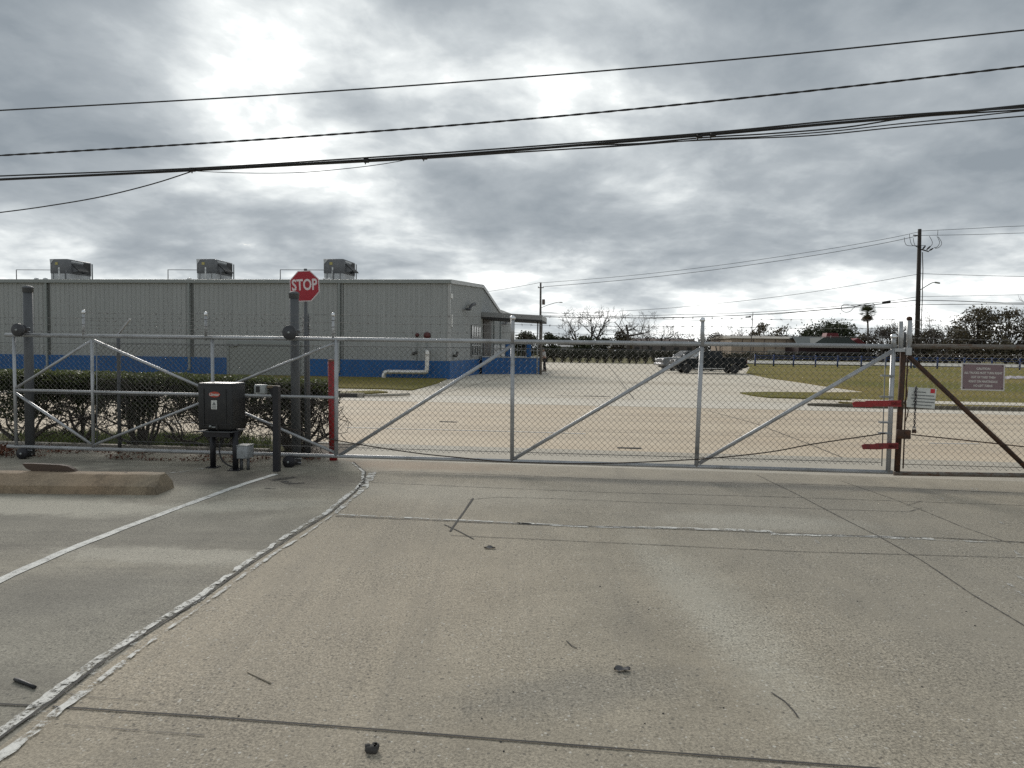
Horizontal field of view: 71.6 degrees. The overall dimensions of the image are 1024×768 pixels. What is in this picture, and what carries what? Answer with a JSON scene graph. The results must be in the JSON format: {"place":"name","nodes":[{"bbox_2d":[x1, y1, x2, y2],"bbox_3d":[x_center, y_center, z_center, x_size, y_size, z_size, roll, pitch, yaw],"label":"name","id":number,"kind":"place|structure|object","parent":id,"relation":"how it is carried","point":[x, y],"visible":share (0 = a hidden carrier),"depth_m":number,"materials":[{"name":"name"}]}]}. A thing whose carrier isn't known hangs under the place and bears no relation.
{"place":"outdoors","nodes":[
{"label":"outdoors","id":0,"kind":"place"},
{"bbox_2d":[0,449,366,745],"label":"parking area","id":1,"kind":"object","parent":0,"point":[65,615],"visible":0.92,"depth_m":6.16,"materials":[{"name":"concrete"}]},
{"bbox_2d":[11,285,34,458],"bbox_3d":[-7.435,-0.180,10.863,0.234,2.662,0.411,1,3,0],"label":"roller post","id":2,"kind":"object","parent":1,"relation":"on","point":[17,329],"visible":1,"depth_m":10.93,"materials":[{"name":"grey metal"}]},
{"bbox_2d":[13,677,36,688],"bbox_3d":[-2.499,1.534,3.640,0.185,0.019,0.022,2,3,28],"label":"rubber strip","id":3,"kind":"object","parent":1,"relation":"on","point":[23,682],"visible":1,"depth_m":3.63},
{"bbox_2d":[0,470,173,494],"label":"wheel stop","id":4,"kind":"object","parent":1,"relation":"on","point":[81,482],"visible":1,"depth_m":8.34,"materials":[{"name":"concrete"}]},
{"bbox_2d":[22,463,77,471],"bbox_3d":[-5.589,1.006,8.589,0.648,0.091,0.055,1,3,0],"label":"board","id":5,"kind":"object","parent":4,"relation":"on","point":[45,467],"visible":1,"depth_m":8.56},
{"bbox_2d":[0,474,277,582],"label":"parking line","id":6,"kind":"object","parent":1,"relation":"on","point":[40,561],"visible":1,"depth_m":6.53,"materials":[{"name":"white paint"}]},
{"bbox_2d":[0,313,311,457],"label":"chain link fence","id":7,"kind":"object","parent":1,"relation":"on","point":[119,386],"visible":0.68,"depth_m":11.44,"materials":[{"name":"metal"}]},
{"bbox_2d":[0,463,364,735],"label":"joint paint","id":8,"kind":"object","parent":1,"relation":"on","point":[44,698],"visible":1,"depth_m":4.19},
{"bbox_2d":[0,461,365,737],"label":"pavement joint","id":9,"kind":"object","parent":1,"relation":"on","point":[54,698],"visible":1,"depth_m":4.27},
{"bbox_2d":[198,382,244,470],"bbox_3d":[-4.104,0.596,10.097,0.577,1.234,0.436,1,3,6],"label":"gate operator","id":10,"kind":"object","parent":1,"relation":"on","point":[221,409],"visible":1,"depth_m":9.92,"materials":[{"name":"black plastic"}]},
{"bbox_2d":[230,443,253,469],"bbox_3d":[-3.849,1.038,10.103,0.281,0.359,0.212,1,3,6],"label":"junction box","id":11,"kind":"object","parent":1,"relation":"on","point":[245,450],"visible":0.98,"depth_m":10.02,"materials":[{"name":"grey metal"}]},
{"bbox_2d":[254,384,280,471],"bbox_3d":[-3.425,0.619,9.939,0.333,1.222,0.138,1,3,0],"label":"photo eye post","id":12,"kind":"object","parent":1,"relation":"on","point":[275,391],"visible":1,"depth_m":9.93,"materials":[{"name":"black metal"}]},
{"bbox_2d":[282,291,301,467],"bbox_3d":[-3.214,-0.070,10.435,0.225,2.598,0.407,1,3,0],"label":"roller post","id":13,"kind":"object","parent":1,"relation":"on","point":[290,332],"visible":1,"depth_m":10.49,"materials":[{"name":"grey metal"}]},
{"bbox_2d":[4,310,902,473],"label":"sliding gate","id":14,"kind":"structure","parent":13,"relation":"attached to","point":[513,341],"depth_m":10.07,"materials":[{"name":"metal"}]},
{"bbox_2d":[290,269,319,458],"bbox_3d":[-3.213,-0.302,11.042,0.479,2.964,0.081,1,3,6],"label":"stop sign","id":15,"kind":"object","parent":1,"relation":"on","point":[305,283],"visible":1,"depth_m":10.96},
{"bbox_2d":[328,359,336,460],"bbox_3d":[-2.785,0.411,11.018,0.153,1.593,0.128,1,3,0],"label":"bollard","id":16,"kind":"object","parent":1,"relation":"on","point":[331,393],"visible":0.58,"depth_m":10.96,"materials":[{"name":"metal"}]},
{"bbox_2d":[16,444,358,457],"bbox_3d":[-25.580,0.727,14.397,45.913,0.001,2.251,1,3,7],"label":"planting bed","id":17,"kind":"object","parent":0,"point":[340,450],"depth_m":12.02,"materials":[{"name":"soil"}]},
{"bbox_2d":[0,367,102,450],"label":"hedge shrub","id":18,"kind":"object","parent":17,"relation":"on","point":[9,381],"visible":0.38,"depth_m":12.23,"materials":[{"name":"green plant"}]},
{"bbox_2d":[34,369,135,442],"bbox_3d":[-7.159,0.433,12.436,2.347,1.359,1.693,1,3,9],"label":"hedge shrub","id":19,"kind":"object","parent":17,"relation":"on","point":[83,386],"visible":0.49,"depth_m":12.12,"materials":[{"name":"green plant"}]},
{"bbox_2d":[56,370,200,444],"bbox_3d":[-6.604,0.441,12.339,2.307,1.360,1.995,1,3,0],"label":"hedge shrub","id":20,"kind":"object","parent":17,"relation":"on","point":[139,387],"visible":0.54,"depth_m":11.92,"materials":[{"name":"green plant"}]},
{"bbox_2d":[0,441,269,451],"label":"bed edging","id":21,"kind":"object","parent":17,"relation":"on","point":[149,447],"visible":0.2,"depth_m":11.99,"materials":[{"name":"concrete"}]},
{"bbox_2d":[0,433,290,450],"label":"verge grass","id":22,"kind":"structure","parent":17,"relation":"on","point":[6,437],"depth_m":12.71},
{"bbox_2d":[2,426,290,447],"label":"grass","id":23,"kind":"structure","parent":17,"relation":"on","point":[254,442],"depth_m":12.64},
{"bbox_2d":[0,442,319,462],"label":"leaf litter","id":24,"kind":"object","parent":17,"relation":"on","point":[3,448],"visible":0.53,"depth_m":11.07,"materials":[{"name":"brown plant"}]},
{"bbox_2d":[118,373,287,449],"bbox_3d":[-5.143,0.566,12.201,2.399,1.499,2.191,1,3,0],"label":"hedge shrub","id":25,"kind":"object","parent":17,"relation":"on","point":[191,387],"visible":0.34,"depth_m":11.84,"materials":[{"name":"green plant"}]},
{"bbox_2d":[245,377,351,453],"bbox_3d":[-3.698,0.618,11.784,1.822,1.483,2.216,-1,3,-33],"label":"hedge shrub","id":26,"kind":"object","parent":17,"relation":"on","point":[319,385],"visible":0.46,"depth_m":11.59,"materials":[{"name":"green plant"}]},
{"bbox_2d":[69,371,446,390],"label":"lawn","id":27,"kind":"structure","parent":0,"point":[371,382],"depth_m":36.24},
{"bbox_2d":[381,349,429,377],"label":"bent pipe","id":28,"kind":"object","parent":27,"relation":"on","point":[424,371],"visible":0.88,"depth_m":41.46,"materials":[{"name":"metal"}]},
{"bbox_2d":[0,458,1023,767],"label":"driveway","id":29,"kind":"structure","parent":0,"point":[410,620],"depth_m":4.35,"materials":[{"name":"concrete"}]},
{"bbox_2d":[64,724,202,734],"bbox_3d":[-1.720,1.570,3.225,0.684,0.001,0.009,1,3,6],"label":"driveway crack","id":30,"kind":"object","parent":29,"relation":"on","point":[152,731],"visible":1,"depth_m":3.21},
{"bbox_2d":[0,472,375,760],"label":"joint paint","id":31,"kind":"object","parent":29,"relation":"on","point":[11,748],"visible":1,"depth_m":3.70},
{"bbox_2d":[365,742,379,753],"bbox_3d":[-0.608,1.581,3.082,0.065,0.031,0.053,1,3,0],"label":"asphalt lump","id":32,"kind":"object","parent":29,"relation":"on","point":[373,748],"visible":1,"depth_m":3.07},
{"bbox_2d":[336,514,528,523],"bbox_3d":[-0.823,1.387,7.310,2.058,0.001,0.065,1,3,8],"label":"joint paint","id":33,"kind":"object","parent":29,"relation":"on","point":[426,518],"visible":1,"depth_m":7.32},
{"bbox_2d":[52,705,879,767],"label":"pavement joint","id":34,"kind":"object","parent":29,"relation":"on","point":[476,737],"visible":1,"depth_m":3.20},
{"bbox_2d":[344,516,1018,541],"bbox_3d":[2.032,1.440,6.984,7.770,0.001,0.130,1,3,6],"label":"pavement joint","id":35,"kind":"object","parent":29,"relation":"on","point":[674,528],"visible":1,"depth_m":7.03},
{"bbox_2d":[375,482,1005,504],"bbox_3d":[2.094,1.357,8.759,7.924,0.001,0.120,1,3,6],"label":"driveway crack","id":36,"kind":"object","parent":29,"relation":"on","point":[692,494],"visible":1,"depth_m":8.74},
{"bbox_2d":[477,497,919,511],"bbox_3d":[2.091,1.384,8.196,5.234,0.001,0.234,1,3,3],"label":"driveway crack","id":37,"kind":"object","parent":29,"relation":"on","point":[712,504],"visible":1,"depth_m":8.21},
{"bbox_2d":[398,471,1010,492],"bbox_3d":[2.335,1.317,9.677,8.555,0.001,0.150,1,3,7],"label":"driveway crack","id":38,"kind":"object","parent":29,"relation":"on","point":[728,482],"visible":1,"depth_m":9.62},
{"bbox_2d":[515,522,933,539],"bbox_3d":[2.017,1.440,6.996,4.050,0.001,0.202,1,3,6],"label":"joint paint","id":39,"kind":"object","parent":29,"relation":"on","point":[663,527],"visible":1,"depth_m":7.03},
{"bbox_2d":[453,535,1023,557],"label":"pavement joint","id":40,"kind":"object","parent":29,"relation":"on","point":[738,548],"visible":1,"depth_m":6.33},
{"bbox_2d":[758,475,1023,624],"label":"pavement joint","id":41,"kind":"object","parent":29,"relation":"on","point":[911,554],"visible":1,"depth_m":6.00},
{"bbox_2d":[852,316,1023,477],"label":"rusted gate","id":42,"kind":"structure","parent":29,"relation":"on","point":[906,346],"depth_m":9.44,"materials":[{"name":"metal"}]},
{"bbox_2d":[912,386,917,432],"bbox_3d":[5.352,0.339,9.426,0.053,0.626,0.032,1,3,0],"label":"padlock chain","id":43,"kind":"object","parent":42,"relation":"hanging from","point":[913,430],"visible":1,"depth_m":9.42,"materials":[{"name":"metal"}]},
{"bbox_2d":[906,387,936,408],"bbox_3d":[5.441,0.184,9.430,0.370,0.283,0.007,1,3,6],"label":"notice sign","id":44,"kind":"object","parent":42,"relation":"attached to","point":[926,398],"visible":1,"depth_m":9.43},
{"bbox_2d":[961,363,1004,390],"bbox_3d":[6.193,-0.092,9.332,0.542,0.361,0.013,1,3,6],"label":"caution sign","id":45,"kind":"object","parent":42,"relation":"attached to","point":[983,376],"visible":1,"depth_m":9.33,"materials":[{"name":"brown metal"}]},
{"bbox_2d":[0,393,1023,461],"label":"road","id":46,"kind":"structure","parent":0,"point":[729,424],"depth_m":16.31,"materials":[{"name":"concrete"}]},
{"bbox_2d":[346,427,585,433],"bbox_3d":[-1.064,1.016,15.593,5.337,0.001,0.169,1,3,6],"label":"lane line","id":47,"kind":"object","parent":46,"relation":"on","point":[465,430],"visible":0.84,"depth_m":15.59,"materials":[{"name":"paint"}]},
{"bbox_2d":[10,390,1023,414],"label":"road gutter","id":48,"kind":"object","parent":46,"relation":"on","point":[600,402],"depth_m":24.37,"materials":[{"name":"concrete"}]},
{"bbox_2d":[807,403,1023,410],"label":"road kerb","id":49,"kind":"structure","parent":48,"relation":"on","point":[980,408],"depth_m":23.44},
{"bbox_2d":[0,104,1023,212],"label":"cable bundle","id":50,"kind":"object","parent":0,"point":[627,141],"visible":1,"depth_m":13.57,"materials":[{"name":"rubber"}]},
{"bbox_2d":[0,65,1023,155],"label":"overhead cable","id":51,"kind":"object","parent":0,"point":[660,106],"visible":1,"depth_m":13.92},
{"bbox_2d":[0,29,1023,110],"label":"overhead cable","id":52,"kind":"object","parent":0,"point":[527,76],"visible":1,"depth_m":13.87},
{"bbox_2d":[0,0,1023,356],"label":"sky","id":53,"kind":"structure","parent":0,"point":[497,222],"materials":[{"name":"grey"}]},
{"bbox_2d":[338,362,859,403],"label":"lot pavement","id":54,"kind":"structure","parent":0,"point":[683,382],"depth_m":37.43,"materials":[{"name":"concrete"}]},
{"bbox_2d":[0,278,510,378],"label":"warehouse","id":55,"kind":"structure","parent":54,"relation":"on","point":[399,303],"depth_m":43.64,"materials":[{"name":"grey metal"}]},
{"bbox_2d":[50,259,92,278],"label":"rooftop unit","id":56,"kind":"object","parent":55,"relation":"on","point":[74,269],"visible":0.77,"depth_m":55.43,"materials":[{"name":"grey metal"}]},
{"bbox_2d":[196,259,233,278],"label":"rooftop unit","id":57,"kind":"object","parent":55,"relation":"on","point":[209,268],"visible":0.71,"depth_m":53.77,"materials":[{"name":"grey metal"}]},
{"bbox_2d":[226,341,300,375],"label":"roll up door","id":58,"kind":"structure","parent":55,"relation":"in","point":[243,354],"depth_m":43.36,"materials":[{"name":"metal"}]},
{"bbox_2d":[323,259,357,278],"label":"rooftop unit","id":59,"kind":"object","parent":55,"relation":"on","point":[342,268],"visible":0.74,"depth_m":52.43,"materials":[{"name":"grey metal"}]},
{"bbox_2d":[482,343,539,373],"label":"ramp wall","id":60,"kind":"structure","parent":54,"relation":"on","point":[505,360],"depth_m":52.55,"materials":[{"name":"blue paint"}]},
{"bbox_2d":[481,312,546,373],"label":"entrance canopy","id":61,"kind":"object","parent":54,"relation":"on","point":[538,320],"visible":0.89,"depth_m":51.91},
{"bbox_2d":[654,351,712,370],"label":"pickup truck","id":62,"kind":"object","parent":54,"relation":"on","point":[681,353],"visible":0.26,"depth_m":68.84,"materials":[{"name":"silver metal"}]},
{"bbox_2d":[669,351,748,373],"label":"pickup truck","id":63,"kind":"object","parent":54,"relation":"on","point":[732,370],"visible":0.69,"depth_m":60.65,"materials":[{"name":"black metal"}]},
{"bbox_2d":[177,353,1022,414],"bbox_3d":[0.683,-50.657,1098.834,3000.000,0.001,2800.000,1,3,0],"label":"ground","id":64,"kind":"structure","parent":0,"point":[601,361],"depth_m":131.82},
{"bbox_2d":[311,392,409,397],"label":"road kerb","id":65,"kind":"structure","parent":64,"relation":"on","point":[360,395],"depth_m":25.60,"materials":[{"name":"concrete"}]},
{"bbox_2d":[344,390,387,393],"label":"verge grass","id":66,"kind":"structure","parent":64,"relation":"on","point":[371,392],"depth_m":28.02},
{"bbox_2d":[515,330,545,356],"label":"oak tree","id":67,"kind":"object","parent":64,"relation":"on","point":[528,335],"visible":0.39,"depth_m":184.03,"materials":[{"name":"green plant"}]},
{"bbox_2d":[538,332,561,357],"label":"oak tree","id":68,"kind":"object","parent":64,"relation":"on","point":[551,336],"visible":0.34,"depth_m":188.61,"materials":[{"name":"green plant"}]},
{"bbox_2d":[538,283,562,356],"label":"utility pole","id":69,"kind":"object","parent":64,"relation":"on","point":[542,301],"visible":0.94,"depth_m":116.41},
{"bbox_2d":[544,300,916,317],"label":"power line","id":70,"kind":"object","parent":69,"relation":"attached to","point":[749,314],"visible":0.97,"depth_m":106.78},
{"bbox_2d":[544,232,916,282],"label":"power line","id":71,"kind":"object","parent":69,"relation":"attached to","point":[738,262],"visible":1,"depth_m":107.17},
{"bbox_2d":[547,297,914,315],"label":"power line","id":72,"kind":"object","parent":69,"relation":"attached to","point":[746,312],"visible":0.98,"depth_m":106.69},
{"bbox_2d":[558,308,581,339],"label":"bare tree","id":73,"kind":"object","parent":64,"relation":"on","point":[571,327],"visible":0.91,"depth_m":205.63,"materials":[{"name":"brown plant"}]},
{"bbox_2d":[567,333,601,357],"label":"oak tree","id":74,"kind":"object","parent":64,"relation":"on","point":[580,346],"visible":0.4,"depth_m":196.43,"materials":[{"name":"green plant"}]},
{"bbox_2d":[573,306,618,347],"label":"bare tree","id":75,"kind":"object","parent":64,"relation":"on","point":[600,329],"visible":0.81,"depth_m":206.69,"materials":[{"name":"brown plant"}]},
{"bbox_2d":[591,350,604,362],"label":"shrub","id":76,"kind":"object","parent":64,"relation":"on","point":[595,354],"visible":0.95,"depth_m":105.64,"materials":[{"name":"green plant"}]},
{"bbox_2d":[592,336,616,355],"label":"oak tree","id":77,"kind":"object","parent":64,"relation":"on","point":[604,338],"visible":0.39,"depth_m":252.90,"materials":[{"name":"green plant"}]},
{"bbox_2d":[608,328,636,354],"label":"oak tree","id":78,"kind":"object","parent":64,"relation":"on","point":[623,337],"visible":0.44,"depth_m":211.31,"materials":[{"name":"green plant"}]},
{"bbox_2d":[624,348,635,363],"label":"shrub","id":79,"kind":"object","parent":64,"relation":"on","point":[629,356],"visible":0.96,"depth_m":106.17,"materials":[{"name":"green plant"}]},
{"bbox_2d":[609,309,659,357],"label":"bare tree","id":80,"kind":"object","parent":64,"relation":"on","point":[626,329],"visible":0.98,"depth_m":201.70,"materials":[{"name":"brown plant"}]},
{"bbox_2d":[628,350,643,363],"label":"shrub","id":81,"kind":"object","parent":64,"relation":"on","point":[636,356],"visible":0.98,"depth_m":106.11,"materials":[{"name":"green plant"}]},
{"bbox_2d":[629,319,660,355],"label":"bare tree","id":82,"kind":"object","parent":64,"relation":"on","point":[647,336],"visible":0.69,"depth_m":222.83,"materials":[{"name":"brown plant"}]},
{"bbox_2d":[640,348,651,363],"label":"shrub","id":83,"kind":"object","parent":64,"relation":"on","point":[646,357],"visible":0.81,"depth_m":105.84,"materials":[{"name":"green plant"}]},
{"bbox_2d":[631,338,695,356],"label":"house","id":84,"kind":"structure","parent":64,"relation":"on","point":[652,347],"depth_m":249.65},
{"bbox_2d":[651,322,681,352],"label":"bare tree","id":85,"kind":"object","parent":64,"relation":"on","point":[661,338],"visible":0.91,"depth_m":212.16,"materials":[{"name":"brown plant"}]},
{"bbox_2d":[709,336,795,359],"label":"metal building","id":86,"kind":"structure","parent":64,"relation":"on","point":[772,339],"depth_m":214.69,"materials":[{"name":"beige"}]},
{"bbox_2d":[746,322,769,335],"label":"oak tree","id":87,"kind":"object","parent":64,"relation":"on","point":[759,331],"visible":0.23,"depth_m":230.82,"materials":[{"name":"green plant"}]},
{"bbox_2d":[764,323,799,336],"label":"oak tree","id":88,"kind":"object","parent":64,"relation":"on","point":[779,331],"visible":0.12,"depth_m":235.10,"materials":[{"name":"green plant"}]},
{"bbox_2d":[722,352,896,360],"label":"hedge row","id":89,"kind":"object","parent":64,"relation":"on","point":[769,353],"visible":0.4,"depth_m":202.64,"materials":[{"name":"green plant"}]},
{"bbox_2d":[785,333,864,360],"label":"restaurant building","id":90,"kind":"structure","parent":64,"relation":"on","point":[835,338],"depth_m":204.71,"materials":[{"name":"brick"}]},
{"bbox_2d":[795,313,860,338],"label":"oak tree","id":91,"kind":"object","parent":64,"relation":"on","point":[848,333],"visible":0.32,"depth_m":225.31,"materials":[{"name":"green plant"}]},
{"bbox_2d":[859,306,877,360],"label":"palm tree","id":92,"kind":"object","parent":64,"relation":"on","point":[867,317],"visible":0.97,"depth_m":199.02,"materials":[{"name":"green plant"}]},
{"bbox_2d":[857,332,879,360],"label":"oak tree","id":93,"kind":"object","parent":64,"relation":"on","point":[863,351],"visible":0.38,"depth_m":206.27,"materials":[{"name":"green plant"}]},
{"bbox_2d":[752,355,1001,362],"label":"guardrail","id":94,"kind":"object","parent":64,"relation":"on","point":[776,356],"visible":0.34,"depth_m":182.90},
{"bbox_2d":[861,317,897,361],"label":"bare tree","id":95,"kind":"object","parent":64,"relation":"on","point":[879,333],"visible":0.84,"depth_m":189.44,"materials":[{"name":"brown plant"}]},
{"bbox_2d":[869,326,899,361],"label":"oak tree","id":96,"kind":"object","parent":64,"relation":"on","point":[884,350],"visible":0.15,"depth_m":204.13,"materials":[{"name":"green plant"}]},
{"bbox_2d":[874,333,931,361],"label":"oak tree","id":97,"kind":"object","parent":64,"relation":"on","point":[922,350],"visible":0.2,"depth_m":198.41,"materials":[{"name":"green plant"}]},
{"bbox_2d":[883,321,931,361],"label":"bare tree","id":98,"kind":"object","parent":64,"relation":"on","point":[905,327],"visible":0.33,"depth_m":193.16,"materials":[{"name":"brown plant"}]},
{"bbox_2d":[838,401,1023,406],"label":"verge grass","id":99,"kind":"structure","parent":64,"relation":"on","point":[954,405],"depth_m":24.71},
{"bbox_2d":[920,327,947,361],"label":"oak tree","id":100,"kind":"object","parent":64,"relation":"on","point":[929,332],"visible":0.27,"depth_m":200.44,"materials":[{"name":"green plant"}]},
{"bbox_2d":[902,307,971,362],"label":"bare tree","id":101,"kind":"object","parent":64,"relation":"on","point":[940,351],"visible":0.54,"depth_m":184.99,"materials":[{"name":"brown plant"}]},
{"bbox_2d":[926,324,986,362],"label":"oak tree","id":102,"kind":"object","parent":64,"relation":"on","point":[958,355],"visible":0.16,"depth_m":189.10,"materials":[{"name":"green plant"}]},
{"bbox_2d":[940,303,1010,362],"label":"oak tree","id":103,"kind":"object","parent":64,"relation":"on","point":[980,319],"visible":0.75,"depth_m":176.76,"materials":[{"name":"green plant"}]},
{"bbox_2d":[970,306,1023,363],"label":"oak tree","id":104,"kind":"object","parent":64,"relation":"on","point":[1006,314],"visible":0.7,"depth_m":171.00,"materials":[{"name":"green plant"}]},
{"bbox_2d":[340,443,1023,481],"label":"driveway apron","id":105,"kind":"object","parent":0,"point":[575,455],"depth_m":11.57,"materials":[{"name":"concrete"}]},
{"bbox_2d":[740,364,1023,402],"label":"lawn","id":106,"kind":"structure","parent":0,"point":[797,372],"depth_m":45.66,"materials":[{"name":"plant"}]},
{"bbox_2d":[754,354,1023,369],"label":"pipe fence","id":107,"kind":"object","parent":106,"relation":"on","point":[838,359],"visible":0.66,"depth_m":95.52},
{"bbox_2d":[904,229,941,367],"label":"utility pole","id":108,"kind":"object","parent":106,"relation":"on","point":[917,340],"visible":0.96,"depth_m":99.03,"materials":[{"name":"brown wood"}]},
{"bbox_2d":[544,236,915,286],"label":"power line","id":109,"kind":"object","parent":108,"relation":"attached to","point":[737,266],"visible":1,"depth_m":107.24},
{"bbox_2d":[583,274,916,312],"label":"power line","id":110,"kind":"object","parent":108,"relation":"attached to","point":[746,300],"visible":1,"depth_m":106.77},
{"bbox_2d":[747,360,1023,366],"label":"road","id":111,"kind":"structure","parent":0,"point":[881,363],"depth_m":142.34,"materials":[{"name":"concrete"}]},
{"bbox_2d":[851,399,1023,405],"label":"sidewalk","id":112,"kind":"structure","parent":0,"point":[980,403],"depth_m":25.81,"materials":[{"name":"concrete"}]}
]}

